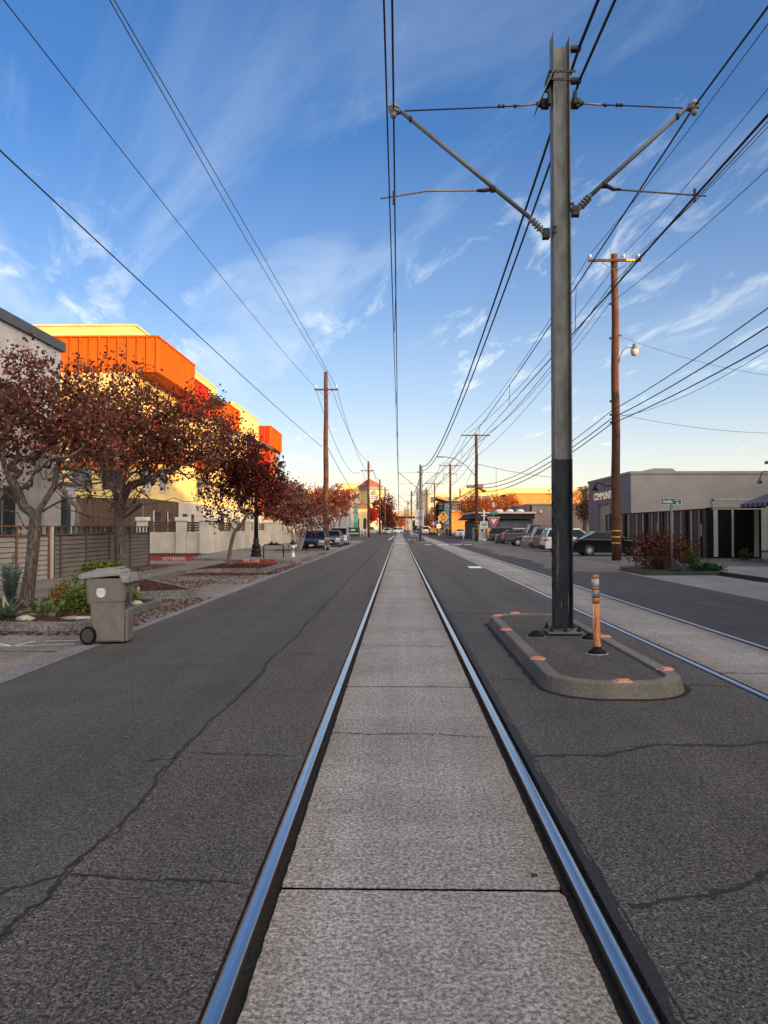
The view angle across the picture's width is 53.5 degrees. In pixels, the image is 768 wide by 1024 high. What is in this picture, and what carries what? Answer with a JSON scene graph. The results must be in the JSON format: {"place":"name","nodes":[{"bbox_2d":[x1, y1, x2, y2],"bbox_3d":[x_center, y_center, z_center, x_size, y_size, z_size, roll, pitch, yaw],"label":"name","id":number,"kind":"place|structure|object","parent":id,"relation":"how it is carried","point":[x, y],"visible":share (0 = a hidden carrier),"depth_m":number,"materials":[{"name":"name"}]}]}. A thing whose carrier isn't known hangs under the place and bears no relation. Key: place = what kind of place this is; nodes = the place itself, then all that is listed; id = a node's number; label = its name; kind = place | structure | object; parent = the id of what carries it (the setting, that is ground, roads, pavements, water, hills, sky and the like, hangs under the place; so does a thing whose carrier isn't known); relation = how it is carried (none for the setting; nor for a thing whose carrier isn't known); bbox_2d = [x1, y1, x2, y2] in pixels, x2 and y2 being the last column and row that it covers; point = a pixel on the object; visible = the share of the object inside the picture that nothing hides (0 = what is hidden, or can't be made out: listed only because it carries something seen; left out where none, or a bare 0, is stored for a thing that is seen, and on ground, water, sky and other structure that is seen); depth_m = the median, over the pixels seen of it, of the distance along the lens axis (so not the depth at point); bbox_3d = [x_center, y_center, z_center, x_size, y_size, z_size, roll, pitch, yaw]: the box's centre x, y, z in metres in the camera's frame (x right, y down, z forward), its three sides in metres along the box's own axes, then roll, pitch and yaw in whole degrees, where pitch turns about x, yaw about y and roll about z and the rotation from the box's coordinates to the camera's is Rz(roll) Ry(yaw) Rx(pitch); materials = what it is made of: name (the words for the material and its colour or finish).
{"place":"outdoors","nodes":[
{"label":"outdoors","id":0,"kind":"place"},
{"bbox_2d":[0,564,212,596],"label":"sidewalk","id":1,"kind":"structure","parent":0,"point":[44,584],"depth_m":24.70,"materials":[{"name":"concrete"}]},
{"bbox_2d":[0,525,50,585],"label":"fence","id":2,"kind":"object","parent":1,"relation":"on","point":[15,541],"visible":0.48,"depth_m":21.82,"materials":[{"name":"wood"}]},
{"bbox_2d":[53,526,149,577],"bbox_3d":[-10.259,1.353,28.345,0.130,1.665,9.200,0,-1,1],"label":"fence","id":3,"kind":"object","parent":1,"relation":"on","point":[73,551],"visible":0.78,"depth_m":26.77,"materials":[{"name":"wood"}]},
{"bbox_2d":[81,558,127,575],"bbox_3d":[-8.376,1.788,22.756,1.362,0.803,1.052,-1,-1,33],"label":"shrub","id":4,"kind":"object","parent":1,"relation":"on","point":[97,565],"visible":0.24,"depth_m":22.65,"materials":[{"name":"green plant"}]},
{"bbox_2d":[46,345,251,567],"bbox_3d":[-8.538,-1.860,27.352,7.554,8.148,5.461,0,-1,1],"label":"street tree","id":5,"kind":"object","parent":1,"relation":"on","point":[167,447],"visible":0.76,"depth_m":26.64,"materials":[{"name":"brown plant"}]},
{"bbox_2d":[0,541,360,672],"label":"sidewalk","id":6,"kind":"structure","parent":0,"point":[15,656],"depth_m":11.94,"materials":[{"name":"concrete"}]},
{"bbox_2d":[0,599,152,621],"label":"planter soil","id":7,"kind":"structure","parent":6,"relation":"on","point":[45,617],"depth_m":13.84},
{"bbox_2d":[0,562,22,604],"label":"spurge plant","id":8,"kind":"object","parent":7,"relation":"on","point":[10,589],"visible":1,"depth_m":14.38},
{"bbox_2d":[0,593,35,618],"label":"agave plant","id":9,"kind":"object","parent":7,"relation":"on","point":[7,611],"visible":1,"depth_m":13.08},
{"bbox_2d":[24,598,63,616],"bbox_3d":[-6.013,1.710,13.534,0.659,0.352,0.227,0,-1,1],"label":"prickly pear","id":10,"kind":"object","parent":7,"relation":"on","point":[52,608],"visible":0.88,"depth_m":13.53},
{"bbox_2d":[42,578,72,605],"bbox_3d":[-6.390,1.628,14.990,0.638,0.648,0.641,0,-1,12],"label":"shrub","id":11,"kind":"object","parent":7,"relation":"on","point":[55,592],"visible":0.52,"depth_m":14.94,"materials":[{"name":"brown plant"}]},
{"bbox_2d":[0,332,133,602],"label":"street tree","id":12,"kind":"object","parent":7,"relation":"on","point":[51,432],"visible":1,"depth_m":16.05,"materials":[{"name":"brown plant"}]},
{"bbox_2d":[54,570,89,611],"bbox_3d":[-5.740,1.546,14.435,1.001,0.911,0.935,0,-1,1],"label":"shrub","id":13,"kind":"object","parent":7,"relation":"on","point":[78,602],"visible":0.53,"depth_m":14.28,"materials":[{"name":"green plant"}]},
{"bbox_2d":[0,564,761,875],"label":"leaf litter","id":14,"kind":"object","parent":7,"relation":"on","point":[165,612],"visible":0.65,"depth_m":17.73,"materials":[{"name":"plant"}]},
{"bbox_2d":[0,597,161,631],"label":"kerb","id":15,"kind":"structure","parent":6,"relation":"on","point":[78,626],"depth_m":12.46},
{"bbox_2d":[135,578,197,597],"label":"kerb","id":16,"kind":"structure","parent":6,"relation":"on","point":[172,593],"depth_m":18.81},
{"bbox_2d":[186,563,280,573],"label":"kerb","id":17,"kind":"structure","parent":6,"relation":"on","point":[236,570],"depth_m":29.02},
{"bbox_2d":[199,564,275,568],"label":"planter soil","id":18,"kind":"structure","parent":6,"relation":"on","point":[238,566],"depth_m":30.97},
{"bbox_2d":[191,408,293,564],"bbox_3d":[-6.082,-1.009,32.147,4.314,6.617,3.122,0,-1,1],"label":"street tree","id":19,"kind":"object","parent":18,"relation":"on","point":[241,472],"visible":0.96,"depth_m":31.95,"materials":[{"name":"red plant"}]},
{"bbox_2d":[150,549,328,574],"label":"leaf litter","id":20,"kind":"object","parent":6,"relation":"on","point":[256,566],"visible":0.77,"depth_m":31.59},
{"bbox_2d":[238,553,314,559],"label":"planter soil","id":21,"kind":"structure","parent":6,"relation":"on","point":[277,556],"depth_m":42.01,"materials":[{"name":"soil"}]},
{"bbox_2d":[244,436,261,555],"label":"street lamp","id":22,"kind":"object","parent":21,"relation":"on","point":[256,550],"visible":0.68,"depth_m":41.62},
{"bbox_2d":[298,531,329,549],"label":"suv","id":23,"kind":"object","parent":6,"relation":"on","point":[321,540],"visible":0.81,"depth_m":54.90,"materials":[{"name":"black paint"}]},
{"bbox_2d":[314,372,337,534],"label":"utility pole","id":24,"kind":"object","parent":6,"relation":"on","point":[325,466],"visible":0.9,"depth_m":60.88,"materials":[{"name":"brown wood"}]},
{"bbox_2d":[3,0,314,386],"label":"overhead cable","id":25,"kind":"object","parent":24,"relation":"attached to","point":[123,152],"visible":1,"depth_m":16.37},
{"bbox_2d":[0,150,321,446],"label":"overhead cable","id":26,"kind":"object","parent":24,"relation":"attached to","point":[23,172],"visible":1,"depth_m":15.57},
{"bbox_2d":[109,0,323,368],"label":"overhead cable","id":27,"kind":"object","parent":24,"relation":"attached to","point":[197,154],"visible":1,"depth_m":21.07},
{"bbox_2d":[114,0,335,385],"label":"overhead cable","id":28,"kind":"object","parent":24,"relation":"attached to","point":[206,158],"visible":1,"depth_m":21.59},
{"bbox_2d":[307,483,362,529],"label":"street tree","id":29,"kind":"object","parent":6,"relation":"on","point":[343,499],"visible":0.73,"depth_m":76.09,"materials":[{"name":"brown plant"}]},
{"bbox_2d":[150,561,237,563],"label":"driveway","id":30,"kind":"structure","parent":0,"point":[184,562],"depth_m":37.28,"materials":[{"name":"concrete"}]},
{"bbox_2d":[0,307,77,534],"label":"house","id":31,"kind":"structure","parent":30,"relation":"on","point":[14,329],"depth_m":29.03,"materials":[{"name":"white paint"}]},
{"bbox_2d":[0,533,392,943],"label":"road left lane","id":32,"kind":"structure","parent":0,"point":[78,772],"depth_m":7.09,"materials":[{"name":"asphalt"}]},
{"bbox_2d":[0,533,396,1023],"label":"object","id":33,"kind":"object","parent":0,"point":[76,949],"visible":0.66,"depth_m":3.77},
{"bbox_2d":[0,540,767,1023],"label":"pavement cracks","id":34,"kind":"object","parent":33,"relation":"on","point":[714,892],"visible":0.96,"depth_m":4.12,"materials":[{"name":"asphalt"}]},
{"bbox_2d":[193,541,298,560],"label":"sidewalk","id":35,"kind":"structure","parent":0,"point":[222,555],"depth_m":46.75,"materials":[{"name":"concrete"}]},
{"bbox_2d":[135,517,296,552],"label":"garden wall","id":36,"kind":"structure","parent":35,"relation":"on","point":[204,539],"depth_m":47.28,"materials":[{"name":"beige paint"}]},
{"bbox_2d":[298,494,354,538],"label":"corrugated shed","id":37,"kind":"structure","parent":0,"point":[347,521],"depth_m":149.08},
{"bbox_2d":[297,533,382,540],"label":"side street","id":38,"kind":"structure","parent":0,"point":[361,538],"depth_m":133.06,"materials":[{"name":"asphalt"}]},
{"bbox_2d":[33,324,297,539],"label":"apartment building","id":39,"kind":"structure","parent":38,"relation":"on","point":[90,341],"depth_m":51.72,"materials":[{"name":"orange paint"}]},
{"bbox_2d":[308,479,383,529],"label":"hotel building","id":40,"kind":"structure","parent":0,"point":[361,488],"depth_m":299.62,"materials":[{"name":"yellow paint"}]},
{"bbox_2d":[0,0,767,527],"label":"sky","id":41,"kind":"structure","parent":0,"point":[284,100],"materials":[{"name":"blue"}]},
{"bbox_2d":[440,535,487,540],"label":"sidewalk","id":42,"kind":"structure","parent":0,"point":[460,537],"depth_m":133.06,"materials":[{"name":"concrete"}]},
{"bbox_2d":[416,490,458,529],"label":"yellow building","id":43,"kind":"structure","parent":42,"relation":"on","point":[430,500],"depth_m":299.73,"materials":[{"name":"paint"}]},
{"bbox_2d":[434,496,448,534],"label":"fin building","id":44,"kind":"structure","parent":42,"relation":"on","point":[440,505],"depth_m":171.73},
{"bbox_2d":[454,492,485,522],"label":"street tree","id":45,"kind":"object","parent":42,"relation":"on","point":[469,504],"visible":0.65,"depth_m":151.58,"materials":[{"name":"brown plant"}]},
{"bbox_2d":[491,490,523,511],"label":"street tree","id":46,"kind":"object","parent":42,"relation":"on","point":[511,501],"visible":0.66,"depth_m":158.75,"materials":[{"name":"brown plant"}]},
{"bbox_2d":[573,491,588,524],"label":"street tree","id":47,"kind":"object","parent":42,"relation":"on","point":[585,509],"visible":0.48,"depth_m":103.17,"materials":[{"name":"brown plant"}]},
{"bbox_2d":[452,487,485,530],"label":"angular building","id":48,"kind":"structure","parent":0,"point":[456,524],"depth_m":196.61,"materials":[{"name":"orange"}]},
{"bbox_2d":[457,509,535,537],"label":"grey building","id":49,"kind":"structure","parent":0,"point":[512,518],"depth_m":115.62,"materials":[{"name":"paint"}]},
{"bbox_2d":[459,485,580,500],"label":"yellow building","id":50,"kind":"structure","parent":0,"point":[515,490],"depth_m":215.53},
{"bbox_2d":[501,493,581,504],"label":"orange building","id":51,"kind":"structure","parent":0,"point":[526,498],"depth_m":189.40,"materials":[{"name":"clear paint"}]},
{"bbox_2d":[508,503,588,532],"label":"tan building","id":52,"kind":"structure","parent":0,"point":[543,515],"depth_m":122.53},
{"bbox_2d":[402,531,767,1023],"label":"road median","id":53,"kind":"object","parent":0,"point":[653,823],"visible":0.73,"depth_m":4.86,"materials":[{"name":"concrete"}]},
{"bbox_2d":[412,540,427,542],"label":"traffic island","id":54,"kind":"structure","parent":53,"relation":"on","point":[417,541],"depth_m":85.61,"materials":[{"name":"concrete"}]},
{"bbox_2d":[397,465,438,540],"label":"overhead line pole","id":55,"kind":"object","parent":54,"relation":"on","point":[419,472],"visible":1,"depth_m":88.00,"materials":[{"name":"metal"}]},
{"bbox_2d":[440,116,767,481],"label":"overhead cable","id":56,"kind":"object","parent":55,"relation":"attached to","point":[669,225],"visible":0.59,"depth_m":12.22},
{"bbox_2d":[417,560,679,1023],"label":"tar seal","id":57,"kind":"object","parent":53,"relation":"on","point":[651,975],"visible":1,"depth_m":3.71,"materials":[{"name":"asphalt"}]},
{"bbox_2d":[489,613,683,698],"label":"traffic island","id":58,"kind":"structure","parent":53,"relation":"on","point":[568,665],"depth_m":8.79,"materials":[{"name":"concrete"}]},
{"bbox_2d":[380,31,706,635],"bbox_3d":[2.394,-2.684,11.463,4.904,9.040,0.480,0,-1,1],"label":"overhead line pole","id":59,"kind":"object","parent":58,"relation":"on","point":[558,100],"visible":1,"depth_m":11.45,"materials":[{"name":"metal"}]},
{"bbox_2d":[383,0,398,510],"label":"overhead cable","id":60,"kind":"object","parent":59,"relation":"hanging from","point":[384,22],"visible":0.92,"depth_m":9.97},
{"bbox_2d":[391,0,398,507],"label":"overhead cable","id":61,"kind":"object","parent":59,"relation":"attached to","point":[392,22],"visible":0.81,"depth_m":13.31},
{"bbox_2d":[408,0,599,502],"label":"overhead cable","id":62,"kind":"object","parent":59,"relation":"attached to","point":[572,68],"visible":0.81,"depth_m":16.29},
{"bbox_2d":[412,0,616,495],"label":"overhead cable","id":63,"kind":"object","parent":59,"relation":"attached to","point":[591,54],"visible":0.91,"depth_m":15.42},
{"bbox_2d":[409,5,767,514],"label":"overhead cable","id":64,"kind":"object","parent":59,"relation":"attached to","point":[728,60],"visible":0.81,"depth_m":13.45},
{"bbox_2d":[414,113,767,510],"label":"overhead cable","id":65,"kind":"object","parent":59,"relation":"hanging from","point":[752,131],"visible":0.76,"depth_m":12.62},
{"bbox_2d":[586,575,608,654],"bbox_3d":[2.669,1.284,9.585,0.274,0.988,0.274,-1,-1,1],"label":"flexible post","id":66,"kind":"object","parent":58,"relation":"on","point":[596,649],"visible":1,"depth_m":9.55,"materials":[{"name":"orange plastic"}]},
{"bbox_2d":[484,623,690,700],"bbox_3d":[2.480,1.918,10.701,1.697,0.001,6.469,0,-1,1],"label":"gutter grime","id":67,"kind":"object","parent":53,"relation":"on","point":[687,689],"visible":0.37,"depth_m":8.14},
{"bbox_2d":[414,532,767,646],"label":"road","id":68,"kind":"structure","parent":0,"point":[713,617],"depth_m":18.05,"materials":[{"name":"asphalt"}]},
{"bbox_2d":[630,567,696,570],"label":"planter soil","id":69,"kind":"structure","parent":68,"relation":"on","point":[652,569],"depth_m":28.75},
{"bbox_2d":[621,527,708,568],"bbox_3d":[10.660,1.432,28.966,3.188,1.727,2.202,0,-1,1],"label":"shrub","id":70,"kind":"object","parent":69,"relation":"on","point":[657,554],"visible":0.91,"depth_m":28.97,"materials":[{"name":"red plant"}]},
{"bbox_2d":[661,498,680,570],"bbox_3d":[10.394,0.839,27.540,0.720,2.660,0.086,0,-1,-2],"label":"street sign","id":71,"kind":"object","parent":69,"relation":"on","point":[671,502],"visible":0.99,"depth_m":27.53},
{"bbox_2d":[689,561,727,570],"bbox_3d":[11.811,2.034,27.716,1.311,0.546,0.838,0,-1,12],"label":"shrub","id":72,"kind":"object","parent":69,"relation":"on","point":[704,566],"visible":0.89,"depth_m":27.57,"materials":[{"name":"green plant"}]},
{"bbox_2d":[620,566,720,575],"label":"kerb","id":73,"kind":"structure","parent":68,"relation":"on","point":[643,572],"depth_m":27.18,"materials":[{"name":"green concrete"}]},
{"bbox_2d":[461,541,767,571],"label":"sidewalk","id":74,"kind":"structure","parent":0,"point":[600,562],"depth_m":40.66,"materials":[{"name":"concrete"}]},
{"bbox_2d":[437,432,489,540],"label":"utility pole","id":75,"kind":"object","parent":74,"relation":"on","point":[476,493],"visible":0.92,"depth_m":94.75,"materials":[{"name":"brown wood"}]},
{"bbox_2d":[434,326,767,508],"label":"overhead cable","id":76,"kind":"object","parent":75,"relation":"attached to","point":[635,406],"visible":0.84,"depth_m":33.51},
{"bbox_2d":[501,525,542,545],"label":"pickup truck","id":77,"kind":"object","parent":74,"relation":"on","point":[514,539],"visible":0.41,"depth_m":69.95,"materials":[{"name":"grey paint"}]},
{"bbox_2d":[539,528,585,550],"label":"suv","id":78,"kind":"object","parent":74,"relation":"on","point":[545,540],"visible":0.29,"depth_m":53.14,"materials":[{"name":"white paint"}]},
{"bbox_2d":[573,531,648,555],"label":"sedan","id":79,"kind":"object","parent":74,"relation":"on","point":[591,543],"visible":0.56,"depth_m":45.44,"materials":[{"name":"black paint"}]},
{"bbox_2d":[588,253,640,560],"bbox_3d":[12.010,-5.629,39.686,2.740,16.504,0.515,0,-1,1],"label":"utility pole","id":80,"kind":"object","parent":74,"relation":"on","point":[616,536],"visible":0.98,"depth_m":39.54,"materials":[{"name":"brown wood"}]},
{"bbox_2d":[422,24,767,493],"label":"overhead cable","id":81,"kind":"object","parent":80,"relation":"attached to","point":[630,205],"visible":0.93,"depth_m":29.56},
{"bbox_2d":[424,89,767,493],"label":"overhead cable","id":82,"kind":"object","parent":80,"relation":"attached to","point":[621,256],"visible":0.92,"depth_m":35.92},
{"bbox_2d":[434,344,767,509],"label":"overhead cable","id":83,"kind":"object","parent":80,"relation":"attached to","point":[635,413],"visible":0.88,"depth_m":33.64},
{"bbox_2d":[434,308,767,506],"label":"overhead cable","id":84,"kind":"object","parent":80,"relation":"attached to","point":[635,396],"visible":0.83,"depth_m":33.52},
{"bbox_2d":[449,121,767,475],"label":"overhead cable","id":85,"kind":"object","parent":80,"relation":"attached to","point":[629,266],"visible":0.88,"depth_m":35.51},
{"bbox_2d":[450,169,767,485],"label":"overhead cable","id":86,"kind":"object","parent":80,"relation":"attached to","point":[623,293],"visible":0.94,"depth_m":34.04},
{"bbox_2d":[587,468,767,549],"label":"warehouse","id":87,"kind":"structure","parent":74,"relation":"on","point":[645,490],"depth_m":57.42,"materials":[{"name":"paint"}]},
{"bbox_2d":[712,499,766,549],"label":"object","id":88,"kind":"structure","parent":87,"relation":"in","point":[715,502],"depth_m":57.20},
{"bbox_2d":[605,507,763,559],"bbox_3d":[18.420,1.346,49.640,3.020,2.760,19.980,0,-1,1],"label":"metal fence","id":89,"kind":"object","parent":74,"relation":"on","point":[726,534],"visible":0.65,"depth_m":39.91,"materials":[{"name":"metal"}]},
{"bbox_2d":[629,573,767,600],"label":"concrete apron","id":90,"kind":"object","parent":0,"point":[745,588],"visible":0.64,"depth_m":23.22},
{"bbox_2d":[720,567,767,577],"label":"sidewalk","id":91,"kind":"structure","parent":0,"point":[759,571],"depth_m":27.98,"materials":[{"name":"concrete"}]},
{"bbox_2d":[757,461,767,483],"bbox_3d":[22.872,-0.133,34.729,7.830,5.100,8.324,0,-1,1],"label":"wall lamp","id":92,"kind":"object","parent":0,"point":[759,479],"depth_m":38.82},
{"bbox_2d":[740,494,767,507],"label":"awning","id":93,"kind":"object","parent":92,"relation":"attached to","point":[760,502],"visible":1,"depth_m":38.15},
{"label":"track bed","id":94,"kind":"structure","parent":0,"visible":0},
{"bbox_2d":[408,531,767,695],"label":"track slabs","id":95,"kind":"structure","parent":94,"relation":"on","point":[732,659],"depth_m":12.23,"materials":[{"name":"concrete"}]},
{"bbox_2d":[410,531,767,650],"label":"rail","id":96,"kind":"object","parent":94,"relation":"on","point":[705,628],"visible":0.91,"depth_m":14.58,"materials":[{"name":"metal"}]},
{"bbox_2d":[413,534,767,700],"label":"rail","id":97,"kind":"object","parent":94,"relation":"on","point":[739,685],"visible":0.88,"depth_m":10.28,"materials":[{"name":"metal"}]},
{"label":"planter soil","id":98,"kind":"structure","parent":0,"visible":0},
{"bbox_2d":[263,479,337,550],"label":"street tree","id":99,"kind":"object","parent":98,"relation":"on","point":[295,500],"visible":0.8,"depth_m":52.49,"materials":[{"name":"red plant"}]},
{"bbox_3d":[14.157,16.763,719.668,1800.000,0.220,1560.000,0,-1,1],"label":"ground","id":100,"kind":"structure","parent":0,"visible":0},
{"bbox_2d":[32,420,87,533],"bbox_3d":[-12.558,-0.827,29.986,3.053,6.400,2.283,1,-1,-30],"label":"street tree","id":101,"kind":"object","parent":100,"relation":"on","point":[74,504],"visible":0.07,"depth_m":29.64,"materials":[{"name":"brown plant"}]},
{"bbox_2d":[0,541,363,683],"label":"gutter","id":102,"kind":"object","parent":100,"relation":"on","point":[5,676],"visible":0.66,"depth_m":11.10,"materials":[{"name":"concrete"}]},
{"bbox_2d":[76,566,137,644],"bbox_3d":[-4.116,1.373,11.354,0.757,1.123,0.587,0,-1,-6],"label":"wheeled bin","id":103,"kind":"object","parent":102,"relation":"on","point":[109,594],"visible":1,"depth_m":11.12,"materials":[{"name":"plastic"}]},
{"bbox_2d":[226,535,662,1023],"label":"track bed","id":104,"kind":"object","parent":100,"relation":"on","point":[242,994],"depth_m":3.77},
{"bbox_2d":[200,534,396,1023],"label":"rail","id":105,"kind":"object","parent":104,"relation":"on","point":[220,1003],"visible":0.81,"depth_m":3.67,"materials":[{"name":"metal"}]},
{"bbox_2d":[281,686,563,895],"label":"joint filler","id":106,"kind":"object","parent":104,"relation":"on","point":[560,891],"visible":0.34,"depth_m":3.59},
{"bbox_2d":[237,533,621,1023],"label":"track slabs","id":107,"kind":"structure","parent":104,"relation":"on","point":[432,806],"depth_m":3.70,"materials":[{"name":"concrete"}]},
{"bbox_2d":[402,534,659,1023],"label":"rail","id":108,"kind":"object","parent":104,"relation":"on","point":[636,1004],"visible":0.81,"depth_m":3.68,"materials":[{"name":"metal"}]},
{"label":"side street","id":109,"kind":"structure","parent":0,"visible":0},
{"bbox_2d":[358,503,370,529],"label":"villa building","id":110,"kind":"structure","parent":109,"relation":"on","point":[362,517],"depth_m":226.18,"materials":[{"name":"yellow paint"}]},
{"bbox_2d":[370,493,396,529],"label":"street tree","id":111,"kind":"object","parent":109,"relation":"on","point":[389,511],"visible":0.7,"depth_m":250.61,"materials":[{"name":"brown plant"}]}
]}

